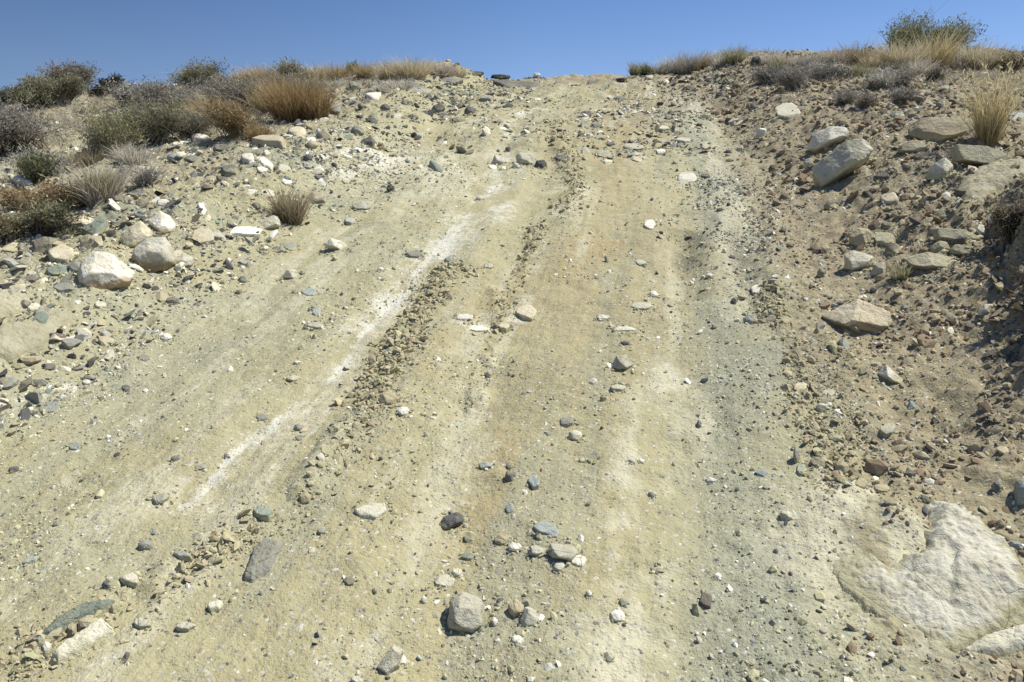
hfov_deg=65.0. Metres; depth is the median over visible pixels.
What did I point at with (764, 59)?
grass tuft
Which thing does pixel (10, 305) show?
flat rock
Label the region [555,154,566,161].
stone
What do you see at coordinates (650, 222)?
stone
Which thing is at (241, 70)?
grass tuft
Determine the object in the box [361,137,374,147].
stone
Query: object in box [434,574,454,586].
stone
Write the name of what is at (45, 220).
shrub
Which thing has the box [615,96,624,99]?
stone
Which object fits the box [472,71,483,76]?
stone
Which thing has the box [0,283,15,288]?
stone
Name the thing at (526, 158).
boulder
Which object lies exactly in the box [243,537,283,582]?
flat rock
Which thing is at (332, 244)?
stone
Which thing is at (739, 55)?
grass tuft
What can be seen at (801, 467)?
stone
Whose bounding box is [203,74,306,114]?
grass tuft
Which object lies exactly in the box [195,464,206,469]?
stone
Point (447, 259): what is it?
stone
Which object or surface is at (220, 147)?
stone
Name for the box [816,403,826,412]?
stone
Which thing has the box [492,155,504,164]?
stone
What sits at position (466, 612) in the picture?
boulder
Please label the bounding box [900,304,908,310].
stone
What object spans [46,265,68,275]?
stone
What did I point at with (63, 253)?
stone
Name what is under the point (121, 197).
stone
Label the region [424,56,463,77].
grass tuft
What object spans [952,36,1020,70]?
grass tuft
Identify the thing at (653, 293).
stone
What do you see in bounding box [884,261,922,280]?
grass tuft
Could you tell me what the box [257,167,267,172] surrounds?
stone
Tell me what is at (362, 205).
stone
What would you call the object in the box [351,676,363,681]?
stone
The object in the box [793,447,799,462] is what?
stone
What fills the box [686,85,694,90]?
stone
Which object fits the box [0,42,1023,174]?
dry ground cover
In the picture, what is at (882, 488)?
stone
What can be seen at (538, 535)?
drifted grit
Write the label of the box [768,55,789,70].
grass tuft
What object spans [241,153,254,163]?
stone
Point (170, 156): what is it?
stone
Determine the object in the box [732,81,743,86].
stone
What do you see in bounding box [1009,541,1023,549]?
stone
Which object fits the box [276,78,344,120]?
grass tuft
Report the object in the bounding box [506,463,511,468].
stone
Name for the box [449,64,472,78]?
grass tuft
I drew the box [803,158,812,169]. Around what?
stone
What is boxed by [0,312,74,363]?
flat rock
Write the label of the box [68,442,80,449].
stone
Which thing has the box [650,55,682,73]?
grass tuft
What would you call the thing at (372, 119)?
stone
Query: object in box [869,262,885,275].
stone
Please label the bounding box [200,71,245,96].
shrub
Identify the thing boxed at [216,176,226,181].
stone
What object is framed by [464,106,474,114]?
stone
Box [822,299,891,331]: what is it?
boulder
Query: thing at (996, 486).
stone
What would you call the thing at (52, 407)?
stone
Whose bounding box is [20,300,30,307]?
stone
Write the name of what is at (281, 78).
shrub
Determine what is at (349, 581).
stone
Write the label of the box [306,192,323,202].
boulder
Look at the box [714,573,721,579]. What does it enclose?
stone
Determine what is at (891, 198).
stone
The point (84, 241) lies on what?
stone
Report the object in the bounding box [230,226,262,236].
flat rock
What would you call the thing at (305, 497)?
stone
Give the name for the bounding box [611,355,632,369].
stone
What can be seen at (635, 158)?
stone
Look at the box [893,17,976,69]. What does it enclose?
grass tuft
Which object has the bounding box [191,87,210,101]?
grass tuft
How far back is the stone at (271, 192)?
5.71 m
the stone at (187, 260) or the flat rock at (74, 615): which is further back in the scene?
the stone at (187, 260)
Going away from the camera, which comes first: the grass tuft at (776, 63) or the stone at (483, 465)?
the stone at (483, 465)
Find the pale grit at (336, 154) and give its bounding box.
[167,122,517,226]
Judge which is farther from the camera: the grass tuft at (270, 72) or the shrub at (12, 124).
the grass tuft at (270, 72)
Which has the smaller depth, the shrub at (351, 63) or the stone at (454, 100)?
the stone at (454, 100)
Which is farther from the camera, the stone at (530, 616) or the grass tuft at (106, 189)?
the grass tuft at (106, 189)
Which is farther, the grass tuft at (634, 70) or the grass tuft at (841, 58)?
the grass tuft at (634, 70)
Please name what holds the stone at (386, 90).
on the ground at (632, 535)
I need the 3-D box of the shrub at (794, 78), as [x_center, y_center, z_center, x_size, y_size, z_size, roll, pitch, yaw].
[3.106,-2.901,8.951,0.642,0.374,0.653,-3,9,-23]
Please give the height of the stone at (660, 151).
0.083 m
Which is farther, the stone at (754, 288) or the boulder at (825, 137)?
the boulder at (825, 137)
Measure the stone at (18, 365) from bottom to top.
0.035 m
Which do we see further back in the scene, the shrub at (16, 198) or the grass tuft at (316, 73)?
the grass tuft at (316, 73)
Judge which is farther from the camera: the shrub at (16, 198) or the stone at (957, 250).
the shrub at (16, 198)
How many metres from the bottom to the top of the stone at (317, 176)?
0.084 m
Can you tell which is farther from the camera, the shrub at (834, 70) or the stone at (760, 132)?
the shrub at (834, 70)
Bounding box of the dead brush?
[120,163,170,188]
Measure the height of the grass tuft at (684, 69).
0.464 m
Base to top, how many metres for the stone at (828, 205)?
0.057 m
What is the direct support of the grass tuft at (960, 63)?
on the ground at (632, 535)
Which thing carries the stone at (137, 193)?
on the ground at (632, 535)
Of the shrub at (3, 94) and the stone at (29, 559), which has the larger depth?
the shrub at (3, 94)
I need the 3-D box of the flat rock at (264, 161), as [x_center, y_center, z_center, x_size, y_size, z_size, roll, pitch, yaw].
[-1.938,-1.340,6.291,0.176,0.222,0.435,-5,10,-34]
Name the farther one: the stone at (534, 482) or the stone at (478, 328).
the stone at (478, 328)
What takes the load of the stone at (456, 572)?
on the ground at (632, 535)
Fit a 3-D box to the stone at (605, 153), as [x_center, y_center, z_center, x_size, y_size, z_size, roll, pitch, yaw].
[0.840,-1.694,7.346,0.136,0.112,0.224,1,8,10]
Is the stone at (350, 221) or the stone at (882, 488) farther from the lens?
the stone at (350, 221)
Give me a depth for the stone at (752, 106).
8.43 m
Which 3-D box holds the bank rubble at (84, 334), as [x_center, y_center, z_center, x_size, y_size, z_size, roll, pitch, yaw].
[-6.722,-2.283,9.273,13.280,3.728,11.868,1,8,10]
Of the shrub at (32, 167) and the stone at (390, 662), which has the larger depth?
the shrub at (32, 167)
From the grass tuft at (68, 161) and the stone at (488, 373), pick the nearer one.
the stone at (488, 373)
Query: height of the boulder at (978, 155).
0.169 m
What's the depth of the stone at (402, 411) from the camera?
3.04 m
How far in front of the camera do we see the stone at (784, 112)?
7.81 m
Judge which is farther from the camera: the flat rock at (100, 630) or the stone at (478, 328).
the stone at (478, 328)
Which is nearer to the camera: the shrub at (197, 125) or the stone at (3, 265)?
the stone at (3, 265)
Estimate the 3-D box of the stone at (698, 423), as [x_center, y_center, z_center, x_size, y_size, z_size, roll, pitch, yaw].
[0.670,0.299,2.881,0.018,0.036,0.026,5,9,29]
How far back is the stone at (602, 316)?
3.77 m
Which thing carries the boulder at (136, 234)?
on the ground at (632, 535)
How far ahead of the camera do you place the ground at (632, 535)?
2.96 m
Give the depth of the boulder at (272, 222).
5.32 m
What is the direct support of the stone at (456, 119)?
on the ground at (632, 535)
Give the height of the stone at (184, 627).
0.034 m
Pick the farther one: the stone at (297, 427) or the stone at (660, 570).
the stone at (297, 427)
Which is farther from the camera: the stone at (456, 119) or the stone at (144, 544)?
the stone at (456, 119)
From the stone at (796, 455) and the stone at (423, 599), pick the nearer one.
the stone at (423, 599)
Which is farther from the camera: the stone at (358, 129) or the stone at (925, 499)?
the stone at (358, 129)
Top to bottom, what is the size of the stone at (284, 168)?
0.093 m
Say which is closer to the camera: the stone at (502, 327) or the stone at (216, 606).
the stone at (216, 606)
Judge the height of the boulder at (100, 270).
0.234 m
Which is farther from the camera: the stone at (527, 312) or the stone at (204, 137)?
the stone at (204, 137)
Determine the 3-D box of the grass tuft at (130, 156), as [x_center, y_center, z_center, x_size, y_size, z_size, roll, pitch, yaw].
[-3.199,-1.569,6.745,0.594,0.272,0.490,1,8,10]
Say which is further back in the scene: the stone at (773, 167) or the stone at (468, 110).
the stone at (468, 110)
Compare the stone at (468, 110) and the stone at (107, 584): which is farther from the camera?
the stone at (468, 110)
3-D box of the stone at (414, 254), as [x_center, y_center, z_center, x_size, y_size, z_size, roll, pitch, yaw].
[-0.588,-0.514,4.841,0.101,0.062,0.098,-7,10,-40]
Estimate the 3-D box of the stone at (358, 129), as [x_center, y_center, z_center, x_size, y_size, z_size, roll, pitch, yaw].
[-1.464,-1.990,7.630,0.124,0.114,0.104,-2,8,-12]
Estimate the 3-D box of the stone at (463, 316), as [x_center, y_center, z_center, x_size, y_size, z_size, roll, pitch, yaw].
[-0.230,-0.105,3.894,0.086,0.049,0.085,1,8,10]
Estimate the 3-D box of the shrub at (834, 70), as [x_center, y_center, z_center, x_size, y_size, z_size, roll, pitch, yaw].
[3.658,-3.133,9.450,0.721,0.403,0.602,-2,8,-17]
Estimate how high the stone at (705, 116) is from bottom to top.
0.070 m
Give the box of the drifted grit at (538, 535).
[6,55,1023,681]
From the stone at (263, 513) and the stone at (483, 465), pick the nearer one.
the stone at (263, 513)
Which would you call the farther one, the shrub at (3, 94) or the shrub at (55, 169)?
the shrub at (3, 94)
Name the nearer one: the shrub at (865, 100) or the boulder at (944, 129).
the boulder at (944, 129)
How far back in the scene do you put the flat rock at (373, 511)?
2.49 m
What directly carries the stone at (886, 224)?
on the ground at (632, 535)
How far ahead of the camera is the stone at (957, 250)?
3.85 m
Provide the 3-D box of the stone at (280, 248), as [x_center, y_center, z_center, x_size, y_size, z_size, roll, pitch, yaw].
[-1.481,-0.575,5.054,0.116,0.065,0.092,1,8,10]
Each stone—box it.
[0,262,8,268]
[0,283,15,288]
[0,377,8,384]
[8,466,18,472]
[11,363,25,368]
[14,175,33,187]
[18,377,31,391]
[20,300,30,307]
[21,556,37,564]
[27,303,39,311]
[32,379,47,385]
[39,401,59,412]
[42,641,51,657]
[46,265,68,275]
[48,244,74,262]
[68,262,80,271]
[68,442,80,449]
[78,615,97,628]
[79,234,90,247]
[82,379,90,384]
[90,418,102,422]
[94,300,105,307]
[99,330,111,336]
[102,579,112,590]
[112,195,130,201]
[116,587,125,593]
[120,572,138,587]
[120,652,129,663]
[121,385,129,391]
[128,190,143,195]
[134,618,150,629]
[136,198,152,205]
[138,539,152,549]
[139,354,147,360]
[152,493,169,504]
[156,199,169,205]
[160,333,172,340]
[167,153,180,160]
[171,455,179,460]
[173,550,192,561]
[176,253,193,266]
[176,622,193,631]
[184,155,202,162]
[192,133,209,140]
[192,228,213,244]
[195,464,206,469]
[207,599,223,612]
[213,144,229,151]
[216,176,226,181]
[224,451,231,456]
[239,278,247,282]
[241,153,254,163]
[247,189,260,194]
[251,202,260,209]
[253,505,274,521]
[256,413,267,420]
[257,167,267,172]
[261,189,274,197]
[270,245,284,252]
[278,164,290,171]
[281,269,298,278]
[282,178,291,184]
[283,243,296,250]
[286,375,299,380]
[288,126,305,136]
[294,424,302,430]
[295,435,303,440]
[299,491,310,503]
[301,288,316,295]
[303,154,311,161]
[306,322,322,328]
[307,140,318,148]
[312,307,320,315]
[314,174,324,179]
[315,131,329,141]
[317,528,325,533]
[323,238,346,249]
[329,103,341,115]
[336,78,345,84]
[343,576,354,585]
[345,218,355,224]
[349,81,358,89]
[351,125,363,134]
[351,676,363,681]
[352,201,372,209]
[358,103,366,109]
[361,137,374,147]
[365,117,377,122]
[366,92,380,99]
[377,645,403,673]
[378,392,397,403]
[380,104,390,109]
[381,89,393,92]
[386,184,394,191]
[393,113,401,118]
[397,407,408,415]
[405,250,422,257]
[407,114,418,118]
[421,595,426,602]
[429,160,443,172]
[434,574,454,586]
[439,512,463,529]
[442,89,451,93]
[444,257,452,261]
[449,98,459,103]
[451,569,461,576]
[452,117,460,121]
[456,314,472,319]
[458,90,467,95]
[461,552,474,560]
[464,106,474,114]
[469,325,489,331]
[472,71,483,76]
[479,95,492,101]
[479,462,492,468]
[486,370,491,377]
[491,74,509,79]
[491,617,497,626]
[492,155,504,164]
[494,533,509,544]
[498,323,509,332]
[504,471,516,480]
[505,503,513,512]
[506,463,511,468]
[508,542,521,550]
[508,599,523,616]
[511,635,523,643]
[512,162,518,167]
[516,305,537,320]
[520,607,538,625]
[528,476,540,489]
[529,545,544,555]
[533,520,558,537]
[535,160,546,168]
[547,543,578,561]
[554,561,564,571]
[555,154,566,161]
[560,417,573,426]
[568,430,581,440]
[571,555,586,566]
[580,110,591,116]
[585,590,591,596]
[587,79,593,84]
[592,123,600,126]
[596,315,609,318]
[597,150,610,157]
[604,159,612,163]
[604,651,614,661]
[607,140,614,146]
[610,384,625,391]
[610,609,624,621]
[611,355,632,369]
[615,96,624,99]
[615,326,636,331]
[619,598,627,605]
[620,340,629,345]
[623,143,643,150]
[631,302,652,309]
[632,156,641,161]
[635,260,645,265]
[644,219,655,229]
[647,491,654,497]
[649,291,658,296]
[656,149,664,154]
[656,568,664,572]
[659,125,668,131]
[675,137,690,142]
[677,172,696,181]
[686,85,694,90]
[696,420,701,427]
[699,592,711,608]
[700,114,709,118]
[701,172,709,178]
[706,77,715,82]
[706,477,715,482]
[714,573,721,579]
[715,91,725,96]
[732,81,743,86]
[743,314,756,323]
[748,104,758,110]
[750,56,760,66]
[751,284,762,293]
[756,128,765,136]
[768,164,777,170]
[775,103,800,119]
[779,193,790,198]
[779,509,791,520]
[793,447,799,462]
[794,382,806,390]
[796,464,805,475]
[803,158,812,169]
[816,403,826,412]
[817,268,825,276]
[822,389,834,395]
[824,202,836,209]
[827,433,841,441]
[835,460,848,473]
[844,250,872,270]
[848,228,872,245]
[855,478,866,488]
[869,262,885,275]
[874,172,889,178]
[874,484,889,492]
[875,232,895,246]
[878,365,902,383]
[879,423,895,437]
[880,192,897,203]
[881,222,892,227]
[885,243,900,254]
[890,111,902,117]
[898,143,931,153]
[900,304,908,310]
[904,470,913,477]
[910,152,935,158]
[920,495,930,503]
[924,158,952,180]
[929,241,949,252]
[933,212,945,218]
[950,244,970,256]
[991,482,1002,491]
[1009,112,1023,120]
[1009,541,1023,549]
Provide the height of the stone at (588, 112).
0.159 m
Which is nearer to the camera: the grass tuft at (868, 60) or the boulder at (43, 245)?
the boulder at (43, 245)
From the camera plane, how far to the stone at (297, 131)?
7.25 m
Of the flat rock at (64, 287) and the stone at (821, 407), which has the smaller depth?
the stone at (821, 407)
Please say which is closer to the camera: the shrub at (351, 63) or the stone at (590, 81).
the stone at (590, 81)
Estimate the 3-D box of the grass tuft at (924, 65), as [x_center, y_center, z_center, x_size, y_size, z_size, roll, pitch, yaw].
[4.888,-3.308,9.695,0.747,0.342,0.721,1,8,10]
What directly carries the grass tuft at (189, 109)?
on the ground at (632, 535)
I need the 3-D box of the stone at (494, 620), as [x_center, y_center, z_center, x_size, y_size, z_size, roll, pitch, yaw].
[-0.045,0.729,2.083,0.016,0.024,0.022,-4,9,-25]
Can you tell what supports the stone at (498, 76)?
on the ground at (632, 535)
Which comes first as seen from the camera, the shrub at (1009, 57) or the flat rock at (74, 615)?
the flat rock at (74, 615)
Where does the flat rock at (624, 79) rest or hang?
on the ground at (632, 535)
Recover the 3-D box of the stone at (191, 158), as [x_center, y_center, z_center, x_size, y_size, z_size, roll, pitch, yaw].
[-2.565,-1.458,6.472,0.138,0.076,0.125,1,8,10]
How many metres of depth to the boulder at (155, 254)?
4.46 m
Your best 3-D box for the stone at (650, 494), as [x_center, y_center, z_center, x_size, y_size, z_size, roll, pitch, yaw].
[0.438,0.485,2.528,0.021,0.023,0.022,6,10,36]
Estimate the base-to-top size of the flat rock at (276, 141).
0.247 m
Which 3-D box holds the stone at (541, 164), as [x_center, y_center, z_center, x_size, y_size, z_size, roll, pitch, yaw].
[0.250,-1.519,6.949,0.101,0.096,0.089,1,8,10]
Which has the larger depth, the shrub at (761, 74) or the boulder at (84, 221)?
the shrub at (761, 74)
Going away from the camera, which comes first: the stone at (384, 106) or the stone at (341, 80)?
the stone at (384, 106)
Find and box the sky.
[0,0,1023,92]
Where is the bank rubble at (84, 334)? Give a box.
[0,60,543,443]
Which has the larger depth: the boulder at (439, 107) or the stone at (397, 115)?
the boulder at (439, 107)
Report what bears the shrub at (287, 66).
on the ground at (632, 535)
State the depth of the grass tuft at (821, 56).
10.20 m
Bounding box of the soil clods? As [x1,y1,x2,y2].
[0,119,1008,681]
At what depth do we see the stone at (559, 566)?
2.23 m
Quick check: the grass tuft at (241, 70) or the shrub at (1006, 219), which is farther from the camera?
the grass tuft at (241, 70)
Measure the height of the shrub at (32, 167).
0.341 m
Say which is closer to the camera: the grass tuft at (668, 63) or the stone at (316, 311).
the stone at (316, 311)
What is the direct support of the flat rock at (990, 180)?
on the ground at (632, 535)
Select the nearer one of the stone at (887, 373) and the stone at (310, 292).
the stone at (887, 373)
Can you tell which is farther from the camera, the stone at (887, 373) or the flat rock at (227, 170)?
the flat rock at (227, 170)
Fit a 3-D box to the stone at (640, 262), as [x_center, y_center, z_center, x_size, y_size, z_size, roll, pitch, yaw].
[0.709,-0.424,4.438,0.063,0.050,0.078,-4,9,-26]
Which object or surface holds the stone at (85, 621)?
on the ground at (632, 535)
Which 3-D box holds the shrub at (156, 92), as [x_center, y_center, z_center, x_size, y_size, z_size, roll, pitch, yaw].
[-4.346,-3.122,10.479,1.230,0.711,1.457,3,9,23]
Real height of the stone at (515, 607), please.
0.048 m
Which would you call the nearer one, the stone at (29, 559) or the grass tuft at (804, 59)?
the stone at (29, 559)
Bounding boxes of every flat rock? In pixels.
[0,282,30,318]
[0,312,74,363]
[42,599,121,637]
[49,617,115,666]
[53,283,75,292]
[78,216,108,235]
[221,165,238,176]
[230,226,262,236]
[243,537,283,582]
[252,135,284,148]
[256,157,273,171]
[354,503,386,519]
[410,87,432,94]
[439,76,463,84]
[493,80,538,88]
[617,76,639,82]
[958,158,1023,199]
[960,624,1023,659]
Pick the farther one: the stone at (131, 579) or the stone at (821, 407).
the stone at (821, 407)
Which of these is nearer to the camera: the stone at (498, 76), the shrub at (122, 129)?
the shrub at (122, 129)
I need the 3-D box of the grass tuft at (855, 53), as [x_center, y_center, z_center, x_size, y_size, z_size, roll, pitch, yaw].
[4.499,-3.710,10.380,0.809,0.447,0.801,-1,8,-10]
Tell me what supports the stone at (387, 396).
on the ground at (632, 535)
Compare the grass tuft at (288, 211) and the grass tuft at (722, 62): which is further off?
the grass tuft at (722, 62)
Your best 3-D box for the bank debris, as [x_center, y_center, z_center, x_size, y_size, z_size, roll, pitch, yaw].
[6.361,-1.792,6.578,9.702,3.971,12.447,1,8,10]
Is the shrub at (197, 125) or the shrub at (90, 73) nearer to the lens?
the shrub at (197, 125)
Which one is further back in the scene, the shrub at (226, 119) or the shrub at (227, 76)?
the shrub at (227, 76)
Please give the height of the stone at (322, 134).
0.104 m
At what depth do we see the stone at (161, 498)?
2.61 m
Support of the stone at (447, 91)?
on the ground at (632, 535)
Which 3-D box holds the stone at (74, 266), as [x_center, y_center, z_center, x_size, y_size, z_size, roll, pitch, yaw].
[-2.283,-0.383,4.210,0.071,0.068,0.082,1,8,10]
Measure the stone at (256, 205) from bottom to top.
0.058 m
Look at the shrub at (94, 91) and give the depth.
13.65 m
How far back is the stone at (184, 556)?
2.34 m
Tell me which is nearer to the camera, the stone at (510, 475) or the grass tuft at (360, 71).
the stone at (510, 475)
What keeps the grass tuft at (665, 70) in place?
on the ground at (632, 535)
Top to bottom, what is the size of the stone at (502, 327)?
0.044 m
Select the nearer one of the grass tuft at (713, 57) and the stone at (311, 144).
the stone at (311, 144)
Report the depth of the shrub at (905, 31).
10.56 m
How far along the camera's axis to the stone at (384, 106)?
8.84 m
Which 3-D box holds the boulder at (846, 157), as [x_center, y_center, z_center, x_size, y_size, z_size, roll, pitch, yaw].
[2.263,-1.195,5.508,0.382,0.360,0.275,4,9,29]
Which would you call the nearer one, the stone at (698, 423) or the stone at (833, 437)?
the stone at (833, 437)
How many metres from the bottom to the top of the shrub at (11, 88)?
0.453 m
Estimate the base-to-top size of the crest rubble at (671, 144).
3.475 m
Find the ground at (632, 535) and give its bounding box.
[0,49,1023,681]
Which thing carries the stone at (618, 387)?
on the ground at (632, 535)
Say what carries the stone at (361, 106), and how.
on the ground at (632, 535)
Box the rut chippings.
[604,123,871,367]
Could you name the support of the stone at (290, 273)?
on the ground at (632, 535)
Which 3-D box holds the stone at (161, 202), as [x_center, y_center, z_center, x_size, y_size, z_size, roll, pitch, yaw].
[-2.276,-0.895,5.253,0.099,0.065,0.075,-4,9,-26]
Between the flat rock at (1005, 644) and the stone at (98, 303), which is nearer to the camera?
the flat rock at (1005, 644)
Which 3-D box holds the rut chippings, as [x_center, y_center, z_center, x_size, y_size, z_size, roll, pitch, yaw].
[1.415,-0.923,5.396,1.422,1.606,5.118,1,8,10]
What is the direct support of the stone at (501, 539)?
on the ground at (632, 535)
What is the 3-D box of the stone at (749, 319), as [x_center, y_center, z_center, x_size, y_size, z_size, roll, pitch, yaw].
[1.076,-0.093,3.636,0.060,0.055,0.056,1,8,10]
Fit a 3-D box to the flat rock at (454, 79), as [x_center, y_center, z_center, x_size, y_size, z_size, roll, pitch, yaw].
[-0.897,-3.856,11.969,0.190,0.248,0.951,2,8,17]
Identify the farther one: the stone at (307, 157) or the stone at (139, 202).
the stone at (307, 157)
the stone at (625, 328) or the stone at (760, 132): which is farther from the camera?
the stone at (760, 132)
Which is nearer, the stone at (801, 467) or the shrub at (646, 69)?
the stone at (801, 467)
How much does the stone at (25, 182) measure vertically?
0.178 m
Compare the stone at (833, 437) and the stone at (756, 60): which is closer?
the stone at (833, 437)
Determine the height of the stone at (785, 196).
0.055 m
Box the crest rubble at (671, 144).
[333,52,1023,435]
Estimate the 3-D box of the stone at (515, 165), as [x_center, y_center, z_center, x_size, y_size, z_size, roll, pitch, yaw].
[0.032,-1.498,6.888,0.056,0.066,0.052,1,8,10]
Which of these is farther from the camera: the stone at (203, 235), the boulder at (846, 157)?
the boulder at (846, 157)
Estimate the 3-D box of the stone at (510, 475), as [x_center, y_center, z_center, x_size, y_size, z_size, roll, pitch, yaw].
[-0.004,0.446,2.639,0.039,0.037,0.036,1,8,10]
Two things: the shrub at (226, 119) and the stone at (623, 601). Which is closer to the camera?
the stone at (623, 601)
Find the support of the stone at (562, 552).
on the ground at (632, 535)
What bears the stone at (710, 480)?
on the ground at (632, 535)
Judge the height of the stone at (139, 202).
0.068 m
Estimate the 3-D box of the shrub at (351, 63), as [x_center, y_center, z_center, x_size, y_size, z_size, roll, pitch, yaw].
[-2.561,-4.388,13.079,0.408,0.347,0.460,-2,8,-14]
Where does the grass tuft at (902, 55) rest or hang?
on the ground at (632, 535)
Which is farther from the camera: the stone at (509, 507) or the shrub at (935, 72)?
the shrub at (935, 72)
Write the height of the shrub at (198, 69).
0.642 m
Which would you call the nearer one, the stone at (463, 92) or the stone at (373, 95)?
the stone at (373, 95)
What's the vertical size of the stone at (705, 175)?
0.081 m
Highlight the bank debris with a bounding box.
[688,46,1023,681]
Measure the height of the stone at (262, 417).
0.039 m
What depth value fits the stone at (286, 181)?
6.02 m
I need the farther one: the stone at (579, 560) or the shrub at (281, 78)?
the shrub at (281, 78)
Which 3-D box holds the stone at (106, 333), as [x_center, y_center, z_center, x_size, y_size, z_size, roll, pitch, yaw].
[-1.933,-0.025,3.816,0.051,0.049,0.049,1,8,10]
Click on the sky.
(133, 39)
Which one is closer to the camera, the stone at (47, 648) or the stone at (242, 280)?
the stone at (47, 648)
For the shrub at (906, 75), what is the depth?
8.53 m
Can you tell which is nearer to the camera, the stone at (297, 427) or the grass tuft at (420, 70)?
the stone at (297, 427)
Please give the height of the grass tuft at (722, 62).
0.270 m
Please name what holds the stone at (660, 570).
on the ground at (632, 535)
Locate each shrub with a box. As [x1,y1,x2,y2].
[0,89,16,105]
[0,90,69,155]
[0,179,65,214]
[0,209,29,246]
[1,79,57,110]
[2,83,23,100]
[3,142,87,186]
[4,194,109,236]
[8,147,69,185]
[9,70,96,106]
[28,172,121,209]
[36,58,108,94]
[64,99,153,157]
[85,82,108,97]
[95,73,127,93]
[96,78,148,107]
[105,93,205,148]
[121,75,213,110]
[132,100,216,139]
[161,54,233,89]
[172,67,273,111]
[191,95,261,139]
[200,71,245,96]
[245,68,307,89]
[267,56,313,81]
[346,60,363,74]
[639,62,653,74]
[744,60,795,83]
[767,61,813,89]
[799,56,858,81]
[831,85,861,104]
[849,90,880,108]
[855,65,903,90]
[872,62,927,87]
[880,7,940,57]
[887,13,994,54]
[887,85,918,103]
[923,62,954,82]
[979,190,1023,252]
[989,45,1023,71]
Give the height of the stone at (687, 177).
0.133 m
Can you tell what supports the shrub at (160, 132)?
on the ground at (632, 535)
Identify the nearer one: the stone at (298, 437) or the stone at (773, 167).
the stone at (298, 437)
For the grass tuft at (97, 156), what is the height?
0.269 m
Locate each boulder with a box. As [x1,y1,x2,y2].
[31,237,57,253]
[68,214,93,225]
[77,251,134,289]
[120,221,152,247]
[131,237,176,271]
[148,211,176,233]
[259,215,280,228]
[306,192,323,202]
[431,103,445,112]
[447,591,484,632]
[516,153,537,164]
[807,126,848,152]
[812,139,872,187]
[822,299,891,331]
[826,500,1023,652]
[903,252,959,269]
[908,117,974,141]
[933,228,979,241]
[951,144,1010,165]
[1013,477,1023,504]
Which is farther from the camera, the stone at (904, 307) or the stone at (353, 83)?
the stone at (353, 83)
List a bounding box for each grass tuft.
[40,158,144,206]
[46,148,83,168]
[66,142,117,166]
[99,140,167,166]
[152,89,240,117]
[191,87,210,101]
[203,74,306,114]
[212,65,265,85]
[227,64,255,76]
[238,60,284,83]
[241,119,278,140]
[243,66,341,122]
[251,183,326,224]
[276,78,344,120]
[283,74,338,92]
[300,58,337,80]
[308,59,352,79]
[348,59,380,78]
[364,57,411,79]
[366,73,423,91]
[385,53,441,79]
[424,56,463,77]
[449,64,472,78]
[625,60,650,75]
[644,59,682,74]
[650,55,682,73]
[664,45,709,74]
[681,50,719,70]
[701,47,722,66]
[710,50,733,67]
[717,42,755,63]
[749,46,789,65]
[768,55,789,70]
[774,52,804,65]
[787,50,836,69]
[806,49,837,61]
[809,45,853,63]
[825,35,888,66]
[842,61,876,77]
[854,30,944,69]
[854,48,895,68]
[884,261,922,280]
[887,54,945,74]
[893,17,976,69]
[932,53,1023,145]
[947,43,990,70]
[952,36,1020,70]
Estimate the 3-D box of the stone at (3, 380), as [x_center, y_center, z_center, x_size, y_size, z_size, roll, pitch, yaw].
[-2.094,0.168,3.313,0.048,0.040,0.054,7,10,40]
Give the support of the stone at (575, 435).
on the ground at (632, 535)
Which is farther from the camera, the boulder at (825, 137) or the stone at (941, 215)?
the boulder at (825, 137)
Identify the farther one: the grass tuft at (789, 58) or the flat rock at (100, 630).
the grass tuft at (789, 58)
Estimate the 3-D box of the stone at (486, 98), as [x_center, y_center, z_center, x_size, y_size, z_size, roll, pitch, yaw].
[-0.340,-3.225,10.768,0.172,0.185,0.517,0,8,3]
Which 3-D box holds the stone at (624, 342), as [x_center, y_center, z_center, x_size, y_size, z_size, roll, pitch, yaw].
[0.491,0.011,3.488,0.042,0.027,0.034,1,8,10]
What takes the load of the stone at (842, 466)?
on the ground at (632, 535)
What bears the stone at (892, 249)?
on the ground at (632, 535)
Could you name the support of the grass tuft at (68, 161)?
on the ground at (632, 535)
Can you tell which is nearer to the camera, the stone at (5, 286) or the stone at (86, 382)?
the stone at (86, 382)
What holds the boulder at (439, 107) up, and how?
on the ground at (632, 535)
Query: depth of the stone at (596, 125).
8.28 m
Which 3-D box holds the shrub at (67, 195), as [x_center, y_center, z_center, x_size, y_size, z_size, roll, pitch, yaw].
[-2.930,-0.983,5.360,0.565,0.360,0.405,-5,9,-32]
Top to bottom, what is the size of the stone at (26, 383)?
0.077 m
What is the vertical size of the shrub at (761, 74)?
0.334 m
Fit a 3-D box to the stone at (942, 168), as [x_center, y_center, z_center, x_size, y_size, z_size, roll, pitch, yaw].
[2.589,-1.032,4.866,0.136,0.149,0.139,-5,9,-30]
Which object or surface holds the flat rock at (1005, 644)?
on the ground at (632, 535)
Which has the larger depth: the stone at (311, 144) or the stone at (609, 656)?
the stone at (311, 144)
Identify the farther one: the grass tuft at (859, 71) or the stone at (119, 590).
the grass tuft at (859, 71)
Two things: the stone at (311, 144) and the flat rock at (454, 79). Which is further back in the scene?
the flat rock at (454, 79)
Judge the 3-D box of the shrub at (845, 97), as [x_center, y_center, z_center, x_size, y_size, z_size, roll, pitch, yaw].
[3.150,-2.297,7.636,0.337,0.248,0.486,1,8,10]
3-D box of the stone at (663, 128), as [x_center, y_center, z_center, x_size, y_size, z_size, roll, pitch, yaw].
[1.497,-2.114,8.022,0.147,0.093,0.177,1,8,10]
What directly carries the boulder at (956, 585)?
on the ground at (632, 535)
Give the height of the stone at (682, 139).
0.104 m
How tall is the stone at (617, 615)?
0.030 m

